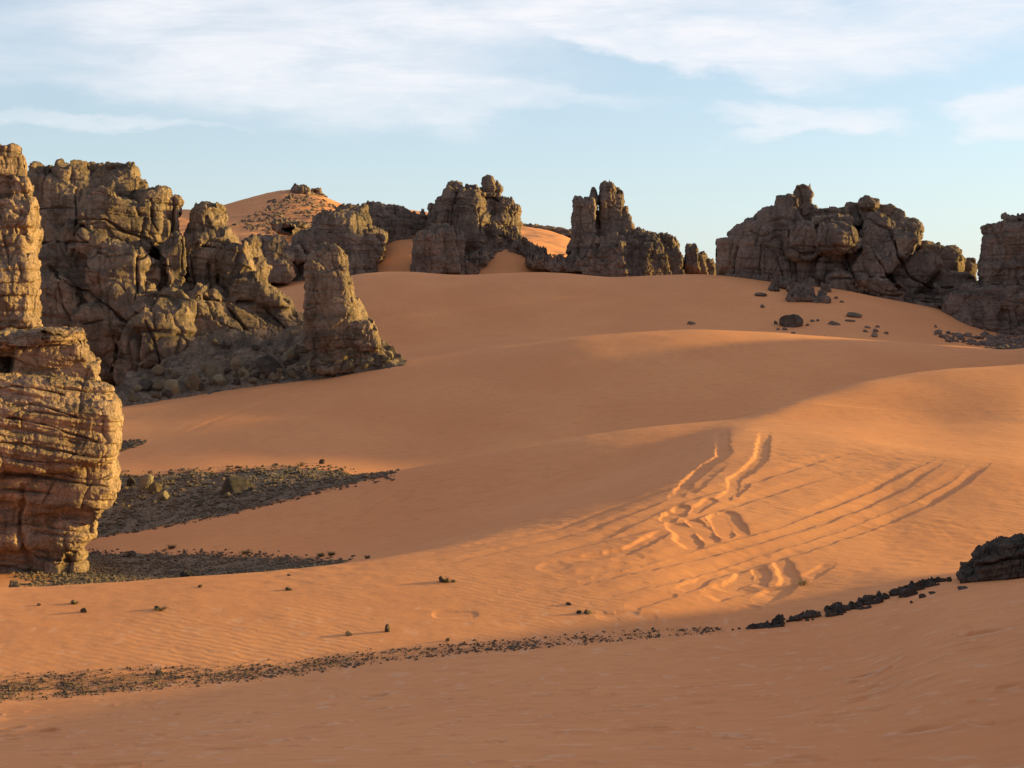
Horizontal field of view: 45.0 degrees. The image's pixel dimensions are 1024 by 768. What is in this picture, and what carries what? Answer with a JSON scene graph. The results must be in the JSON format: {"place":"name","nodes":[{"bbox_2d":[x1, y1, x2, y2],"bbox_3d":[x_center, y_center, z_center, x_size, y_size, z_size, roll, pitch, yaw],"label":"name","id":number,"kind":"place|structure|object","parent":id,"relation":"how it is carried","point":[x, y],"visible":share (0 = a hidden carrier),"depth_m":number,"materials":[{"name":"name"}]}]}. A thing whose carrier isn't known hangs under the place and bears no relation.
{"place":"outdoors","nodes":[
{"label":"outdoors","id":0,"kind":"place"},
{"bbox_2d":[119,439,146,451],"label":"gravel","id":1,"kind":"structure","parent":0,"point":[129,445],"depth_m":82.12,"materials":[{"name":"grey gravel"}]},
{"bbox_2d":[97,463,399,536],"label":"gravel","id":2,"kind":"structure","parent":0,"point":[330,474],"depth_m":65.06,"materials":[{"name":"grey gravel"}]},
{"bbox_2d":[148,483,161,492],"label":"boulder","id":3,"kind":"object","parent":2,"relation":"on","point":[155,487],"visible":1,"depth_m":67.67,"materials":[{"name":"stone"}]},
{"bbox_2d":[0,627,723,702],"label":"gravel","id":4,"kind":"structure","parent":0,"point":[513,646],"depth_m":30.31,"materials":[{"name":"grey gravel"}]},
{"bbox_2d":[0,190,1023,767],"bbox_3d":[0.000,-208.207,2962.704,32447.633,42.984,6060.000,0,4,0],"label":"desert sand","id":5,"kind":"structure","parent":0,"point":[616,456],"depth_m":40.52,"materials":[{"name":"orange sand"}]},
{"bbox_2d":[8,580,19,586],"bbox_3d":[-16.364,6.605,40.608,0.311,0.324,0.431,-3,5,-36],"label":"boulder","id":6,"kind":"object","parent":5,"relation":"on","point":[13,583],"visible":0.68,"depth_m":40.56,"materials":[{"name":"stone"}]},
{"bbox_2d":[0,143,43,330],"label":"rock tower","id":7,"kind":"structure","parent":5,"relation":"on","point":[21,234],"depth_m":59.70,"materials":[{"name":"beige stone"}]},
{"bbox_2d":[0,326,123,573],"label":"mushroom rock","id":8,"kind":"object","parent":5,"relation":"on","point":[61,420],"visible":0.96,"depth_m":44.78,"materials":[{"name":"beige stone"}]},
{"bbox_2d":[80,608,86,612],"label":"stone","id":9,"kind":"object","parent":5,"relation":"on","point":[83,610],"visible":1,"depth_m":34.01,"materials":[{"name":"stone"}]},
{"bbox_2d":[126,476,135,485],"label":"boulder","id":10,"kind":"object","parent":5,"relation":"on","point":[130,481],"visible":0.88,"depth_m":69.82,"materials":[{"name":"stone"}]},
{"bbox_2d":[127,550,135,556],"bbox_3d":[-16.241,7.308,52.750,0.412,0.366,0.335,1,10,14],"label":"boulder","id":11,"kind":"object","parent":5,"relation":"on","point":[131,553],"visible":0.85,"depth_m":52.67,"materials":[{"name":"stone"}]},
{"bbox_2d":[138,474,153,489],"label":"boulder","id":12,"kind":"object","parent":5,"relation":"on","point":[145,481],"visible":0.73,"depth_m":68.58,"materials":[{"name":"stone"}]},
{"bbox_2d":[155,670,162,674],"bbox_3d":[-8.625,7.050,30.174,0.146,0.144,0.194,-4,5,-44],"label":"boulder","id":13,"kind":"object","parent":5,"relation":"on","point":[158,672],"visible":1,"depth_m":30.15,"materials":[{"name":"stone"}]},
{"bbox_2d":[158,490,168,499],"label":"boulder","id":14,"kind":"object","parent":5,"relation":"on","point":[164,495],"visible":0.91,"depth_m":66.13,"materials":[{"name":"stone"}]},
{"bbox_2d":[27,158,303,391],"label":"sandstone cliff","id":15,"kind":"structure","parent":5,"relation":"on","point":[121,258],"depth_m":114.03,"materials":[{"name":"brown stone"}]},
{"bbox_2d":[162,390,171,397],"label":"stone","id":16,"kind":"object","parent":5,"relation":"on","point":[167,393],"visible":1,"depth_m":103.34,"materials":[{"name":"stone"}]},
{"bbox_2d":[4,547,355,586],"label":"gravel","id":17,"kind":"structure","parent":5,"relation":"on","point":[113,574],"depth_m":47.53,"materials":[{"name":"grey gravel"}]},
{"bbox_2d":[179,570,195,576],"bbox_3d":[-11.700,6.895,44.616,0.581,0.427,0.340,0,12,-1],"label":"boulder","id":18,"kind":"object","parent":5,"relation":"on","point":[185,573],"visible":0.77,"depth_m":44.49,"materials":[{"name":"stone"}]},
{"bbox_2d":[186,373,200,390],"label":"boulder","id":19,"kind":"object","parent":5,"relation":"on","point":[193,380],"visible":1,"depth_m":104.31,"materials":[{"name":"stone"}]},
{"bbox_2d":[224,492,230,498],"bbox_3d":[-14.780,5.840,64.237,0.392,0.447,0.314,0,4,6],"label":"stone","id":20,"kind":"object","parent":5,"relation":"on","point":[227,494],"visible":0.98,"depth_m":64.15,"materials":[{"name":"beige stone"}]},
{"bbox_2d":[220,476,253,495],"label":"boulder","id":21,"kind":"object","parent":5,"relation":"on","point":[234,486],"visible":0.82,"depth_m":65.04,"materials":[{"name":"stone"}]},
{"bbox_2d":[115,323,406,406],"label":"scree slope","id":22,"kind":"structure","parent":5,"relation":"on","point":[193,353],"depth_m":107.70,"materials":[{"name":"gravel"}]},
{"bbox_2d":[127,393,138,401],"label":"stone","id":23,"kind":"object","parent":22,"relation":"on","point":[132,397],"visible":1,"depth_m":102.26,"materials":[{"name":"brown stone"}]},
{"bbox_2d":[138,379,152,390],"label":"stone","id":24,"kind":"object","parent":22,"relation":"on","point":[146,384],"visible":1,"depth_m":104.27,"materials":[{"name":"stone"}]},
{"bbox_2d":[151,391,160,398],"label":"stone","id":25,"kind":"object","parent":22,"relation":"on","point":[155,394],"visible":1,"depth_m":102.94,"materials":[{"name":"brown stone"}]},
{"bbox_2d":[151,364,164,375],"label":"stone","id":26,"kind":"object","parent":22,"relation":"on","point":[157,370],"visible":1,"depth_m":105.90,"materials":[{"name":"stone"}]},
{"bbox_2d":[153,380,163,390],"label":"stone","id":27,"kind":"object","parent":22,"relation":"on","point":[158,385],"visible":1,"depth_m":104.19,"materials":[{"name":"brown stone"}]},
{"bbox_2d":[163,379,179,394],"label":"boulder","id":28,"kind":"object","parent":22,"relation":"on","point":[171,386],"visible":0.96,"depth_m":103.69,"materials":[{"name":"stone"}]},
{"bbox_2d":[173,372,180,378],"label":"stone","id":29,"kind":"object","parent":22,"relation":"on","point":[176,375],"visible":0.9,"depth_m":106.06,"materials":[{"name":"brown stone"}]},
{"bbox_2d":[202,364,217,375],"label":"boulder","id":30,"kind":"object","parent":22,"relation":"on","point":[209,369],"visible":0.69,"depth_m":106.48,"materials":[{"name":"stone"}]},
{"bbox_2d":[209,378,216,384],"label":"stone","id":31,"kind":"object","parent":22,"relation":"on","point":[212,381],"visible":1,"depth_m":104.93,"materials":[{"name":"brown stone"}]},
{"bbox_2d":[211,339,220,345],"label":"stone","id":32,"kind":"object","parent":22,"relation":"on","point":[215,342],"visible":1,"depth_m":109.58,"materials":[{"name":"brown stone"}]},
{"bbox_2d":[213,374,226,385],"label":"boulder","id":33,"kind":"object","parent":22,"relation":"on","point":[220,379],"visible":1,"depth_m":105.11,"materials":[{"name":"stone"}]},
{"bbox_2d":[220,340,230,348],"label":"stone","id":34,"kind":"object","parent":22,"relation":"on","point":[225,344],"visible":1,"depth_m":109.48,"materials":[{"name":"stone"}]},
{"bbox_2d":[223,368,230,373],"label":"stone","id":35,"kind":"object","parent":22,"relation":"on","point":[226,371],"visible":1,"depth_m":106.21,"materials":[{"name":"stone"}]},
{"bbox_2d":[230,355,242,369],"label":"boulder","id":36,"kind":"object","parent":22,"relation":"on","point":[236,363],"visible":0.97,"depth_m":106.13,"materials":[{"name":"stone"}]},
{"bbox_2d":[233,378,240,385],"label":"stone","id":37,"kind":"object","parent":22,"relation":"on","point":[236,382],"visible":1,"depth_m":104.60,"materials":[{"name":"stone"}]},
{"bbox_2d":[237,370,244,377],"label":"stone","id":38,"kind":"object","parent":22,"relation":"on","point":[241,374],"visible":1,"depth_m":105.45,"materials":[{"name":"brown stone"}]},
{"bbox_2d":[237,367,249,379],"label":"stone","id":39,"kind":"object","parent":22,"relation":"on","point":[246,376],"visible":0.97,"depth_m":105.44,"materials":[{"name":"brown stone"}]},
{"bbox_2d":[248,377,257,383],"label":"stone","id":40,"kind":"object","parent":22,"relation":"on","point":[253,380],"visible":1,"depth_m":104.58,"materials":[{"name":"stone"}]},
{"bbox_2d":[251,344,260,350],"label":"stone","id":41,"kind":"object","parent":22,"relation":"on","point":[255,347],"visible":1,"depth_m":109.02,"materials":[{"name":"stone"}]},
{"bbox_2d":[253,372,259,377],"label":"stone","id":42,"kind":"object","parent":22,"relation":"on","point":[256,374],"visible":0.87,"depth_m":105.85,"materials":[{"name":"stone"}]},
{"bbox_2d":[256,354,282,377],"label":"boulder","id":43,"kind":"object","parent":22,"relation":"on","point":[268,364],"visible":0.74,"depth_m":105.68,"materials":[{"name":"stone"}]},
{"bbox_2d":[271,372,282,379],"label":"stone","id":44,"kind":"object","parent":22,"relation":"on","point":[273,377],"visible":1,"depth_m":105.29,"materials":[{"name":"brown stone"}]},
{"bbox_2d":[283,359,292,365],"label":"stone","id":45,"kind":"object","parent":22,"relation":"on","point":[287,362],"visible":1,"depth_m":106.49,"materials":[{"name":"stone"}]},
{"bbox_2d":[287,369,297,376],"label":"stone","id":46,"kind":"object","parent":22,"relation":"on","point":[291,373],"visible":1,"depth_m":104.83,"materials":[{"name":"stone"}]},
{"bbox_2d":[286,348,299,360],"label":"boulder","id":47,"kind":"object","parent":22,"relation":"on","point":[291,353],"visible":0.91,"depth_m":107.36,"materials":[{"name":"stone"}]},
{"bbox_2d":[299,345,306,352],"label":"stone","id":48,"kind":"object","parent":22,"relation":"on","point":[302,349],"visible":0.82,"depth_m":107.84,"materials":[{"name":"brown stone"}]},
{"bbox_2d":[307,361,314,373],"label":"boulder","id":49,"kind":"object","parent":22,"relation":"on","point":[310,371],"visible":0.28,"depth_m":105.08,"materials":[{"name":"stone"}]},
{"bbox_2d":[340,351,346,359],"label":"stone","id":50,"kind":"object","parent":22,"relation":"on","point":[344,355],"visible":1,"depth_m":103.50,"materials":[{"name":"brown stone"}]},
{"bbox_2d":[360,361,367,368],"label":"stone","id":51,"kind":"object","parent":22,"relation":"on","point":[363,365],"visible":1,"depth_m":103.77,"materials":[{"name":"brown stone"}]},
{"bbox_2d":[372,353,380,365],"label":"boulder","id":52,"kind":"object","parent":22,"relation":"on","point":[375,357],"visible":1,"depth_m":104.15,"materials":[{"name":"stone"}]},
{"bbox_2d":[379,355,386,362],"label":"stone","id":53,"kind":"object","parent":22,"relation":"on","point":[382,357],"visible":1,"depth_m":104.19,"materials":[{"name":"stone"}]},
{"bbox_2d":[380,356,389,361],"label":"stone","id":54,"kind":"object","parent":22,"relation":"on","point":[387,359],"visible":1,"depth_m":104.12,"materials":[{"name":"brown stone"}]},
{"bbox_2d":[385,351,393,359],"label":"stone","id":55,"kind":"object","parent":22,"relation":"on","point":[390,354],"visible":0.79,"depth_m":105.14,"materials":[{"name":"brown stone"}]},
{"bbox_2d":[248,233,307,284],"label":"rounded outcrop","id":56,"kind":"object","parent":5,"relation":"on","point":[281,256],"visible":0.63,"depth_m":171.74,"materials":[{"name":"brown stone"}]},
{"bbox_2d":[231,193,338,235],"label":"gravel","id":57,"kind":"structure","parent":5,"relation":"on","point":[252,227],"depth_m":280.09,"materials":[{"name":"brown gravel"}]},
{"bbox_2d":[269,218,308,235],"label":"hill outcrop","id":58,"kind":"object","parent":5,"relation":"on","point":[284,227],"visible":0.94,"depth_m":237.44,"materials":[{"name":"brown stone"}]},
{"bbox_2d":[267,183,327,202],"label":"hill outcrop","id":59,"kind":"object","parent":5,"relation":"on","point":[300,188],"visible":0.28,"depth_m":312.80,"materials":[{"name":"brown stone"}]},
{"bbox_2d":[302,242,386,375],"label":"rock pinnacle","id":60,"kind":"object","parent":5,"relation":"on","point":[335,314],"visible":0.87,"depth_m":103.33,"materials":[{"name":"stone"}]},
{"bbox_2d":[344,360,354,370],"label":"boulder","id":61,"kind":"object","parent":5,"relation":"on","point":[349,366],"visible":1,"depth_m":103.56,"materials":[{"name":"stone"}]},
{"bbox_2d":[291,200,434,280],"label":"rock ridge","id":62,"kind":"object","parent":5,"relation":"on","point":[362,235],"visible":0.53,"depth_m":181.26,"materials":[{"name":"brown stone"}]},
{"bbox_2d":[385,624,389,631],"bbox_3d":[-3.312,6.515,32.784,0.142,0.294,0.130,1,0,20],"label":"stone","id":63,"kind":"object","parent":5,"relation":"on","point":[387,628],"visible":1,"depth_m":32.75,"materials":[{"name":"stone"}]},
{"bbox_2d":[410,223,467,274],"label":"block outcrop","id":64,"kind":"object","parent":5,"relation":"on","point":[437,248],"visible":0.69,"depth_m":177.56,"materials":[{"name":"brown stone"}]},
{"bbox_2d":[424,174,522,255],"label":"central butte","id":65,"kind":"object","parent":5,"relation":"on","point":[470,211],"visible":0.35,"depth_m":191.61,"materials":[{"name":"brown stone"}]},
{"bbox_2d":[464,248,564,260],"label":"gravel","id":66,"kind":"structure","parent":5,"relation":"on","point":[501,250],"depth_m":188.71,"materials":[{"name":"brown gravel"}]},
{"bbox_2d":[463,221,586,274],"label":"rubble ridge","id":67,"kind":"structure","parent":5,"relation":"on","point":[537,257],"depth_m":182.90,"materials":[{"name":"brown stone"}]},
{"bbox_2d":[523,223,570,237],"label":"rock shelf","id":68,"kind":"object","parent":5,"relation":"on","point":[563,231],"visible":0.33,"depth_m":324.79,"materials":[{"name":"brown stone"}]},
{"bbox_2d":[583,609,591,613],"bbox_3d":[2.087,6.295,34.141,0.192,0.141,0.227,-3,5,-42],"label":"stone","id":69,"kind":"object","parent":5,"relation":"on","point":[586,611],"visible":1,"depth_m":34.11,"materials":[{"name":"beige stone"}]},
{"bbox_2d":[563,180,634,274],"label":"twin spire butte","id":70,"kind":"object","parent":5,"relation":"on","point":[609,221],"visible":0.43,"depth_m":181.10,"materials":[{"name":"brown stone"}]},
{"bbox_2d":[565,227,684,276],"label":"rock ridge","id":71,"kind":"object","parent":5,"relation":"on","point":[643,252],"visible":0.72,"depth_m":176.64,"materials":[{"name":"brown stone"}]},
{"bbox_2d":[682,243,715,274],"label":"rock stack","id":72,"kind":"object","parent":5,"relation":"on","point":[696,262],"visible":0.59,"depth_m":179.59,"materials":[{"name":"brown stone"}]},
{"bbox_2d":[755,292,766,295],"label":"stone slab","id":73,"kind":"object","parent":5,"relation":"on","point":[761,294],"depth_m":142.20,"materials":[{"name":"grey stone"}]},
{"bbox_2d":[745,614,785,628],"bbox_3d":[6.924,6.522,33.673,1.240,0.550,0.923,0,4,0],"label":"stone ledge","id":74,"kind":"object","parent":5,"relation":"on","point":[777,621],"visible":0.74,"depth_m":33.40,"materials":[{"name":"stone"}]},
{"bbox_2d":[779,314,802,327],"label":"boulder","id":75,"kind":"object","parent":5,"relation":"on","point":[793,320],"visible":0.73,"depth_m":127.58,"materials":[{"name":"stone"}]},
{"bbox_2d":[768,276,830,302],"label":"rock outcrop","id":76,"kind":"object","parent":5,"relation":"on","point":[804,290],"visible":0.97,"depth_m":143.13,"materials":[{"name":"brown stone"}]},
{"bbox_2d":[791,578,810,585],"bbox_3d":[8.680,5.893,36.910,0.772,0.204,0.834,0,4,0],"label":"dry tuft","id":77,"kind":"object","parent":5,"relation":"on","point":[802,583],"visible":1,"depth_m":36.85,"materials":[{"name":"brown plant"}]},
{"bbox_2d":[789,609,821,621],"bbox_3d":[8.037,6.459,33.959,0.992,0.510,0.602,0,4,0],"label":"stone ledge","id":78,"kind":"object","parent":5,"relation":"on","point":[808,614],"visible":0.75,"depth_m":33.83,"materials":[{"name":"stone"}]},
{"bbox_2d":[817,296,830,302],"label":"boulder","id":79,"kind":"object","parent":5,"relation":"on","point":[824,299],"visible":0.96,"depth_m":138.90,"materials":[{"name":"brown stone"}]},
{"bbox_2d":[828,321,839,324],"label":"stone slab","id":80,"kind":"object","parent":5,"relation":"on","point":[832,323],"depth_m":128.66,"materials":[{"name":"grey stone"}]},
{"bbox_2d":[824,601,850,616],"bbox_3d":[8.997,6.293,34.093,0.784,0.434,1.058,1,4,11],"label":"stone ledge","id":81,"kind":"object","parent":5,"relation":"on","point":[836,608],"visible":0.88,"depth_m":33.96,"materials":[{"name":"stone"}]},
{"bbox_2d":[715,184,979,308],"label":"rock massif","id":82,"kind":"structure","parent":5,"relation":"on","point":[868,245],"depth_m":155.39,"materials":[{"name":"brown stone"}]},
{"bbox_2d":[846,312,862,317],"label":"stone slab","id":83,"kind":"object","parent":5,"relation":"on","point":[853,314],"depth_m":132.86,"materials":[{"name":"grey stone"}]},
{"bbox_2d":[846,590,888,609],"bbox_3d":[9.879,6.127,34.392,1.543,0.598,0.973,-3,5,-36],"label":"stone ledge","id":84,"kind":"object","parent":5,"relation":"on","point":[868,600],"visible":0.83,"depth_m":34.17,"materials":[{"name":"stone"}]},
{"bbox_2d":[888,576,945,597],"bbox_3d":[11.395,5.785,34.833,2.154,0.649,1.094,-3,5,-41],"label":"stone ledge","id":85,"kind":"object","parent":5,"relation":"on","point":[911,588],"visible":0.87,"depth_m":34.55,"materials":[{"name":"stone"}]},
{"bbox_2d":[957,586,967,589],"bbox_3d":[12.075,5.463,33.138,0.263,0.081,0.219,-10,11,3],"label":"stone","id":86,"kind":"object","parent":5,"relation":"on","point":[962,587],"visible":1,"depth_m":33.09,"materials":[{"name":"stone"}]},
{"bbox_2d":[934,329,1023,348],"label":"gravel","id":87,"kind":"structure","parent":5,"relation":"on","point":[991,341],"depth_m":128.84,"materials":[{"name":"grey gravel"}]},
{"bbox_2d":[941,281,1023,334],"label":"rock ledge","id":88,"kind":"object","parent":5,"relation":"on","point":[991,308],"visible":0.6,"depth_m":142.05,"materials":[{"name":"brown stone"}]},
{"bbox_2d":[956,533,1023,582],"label":"dark outcrop","id":89,"kind":"object","parent":5,"relation":"on","point":[1000,558],"visible":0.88,"depth_m":34.04,"materials":[{"name":"stone"}]},
{"bbox_2d":[977,212,1023,289],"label":"rock bluff","id":90,"kind":"structure","parent":5,"relation":"on","point":[1001,259],"depth_m":144.90,"materials":[{"name":"brown stone"}]},
{"bbox_2d":[0,0,1023,280],"label":"sky","id":91,"kind":"structure","parent":0,"point":[703,113],"materials":[{"name":"blue"}]}
]}

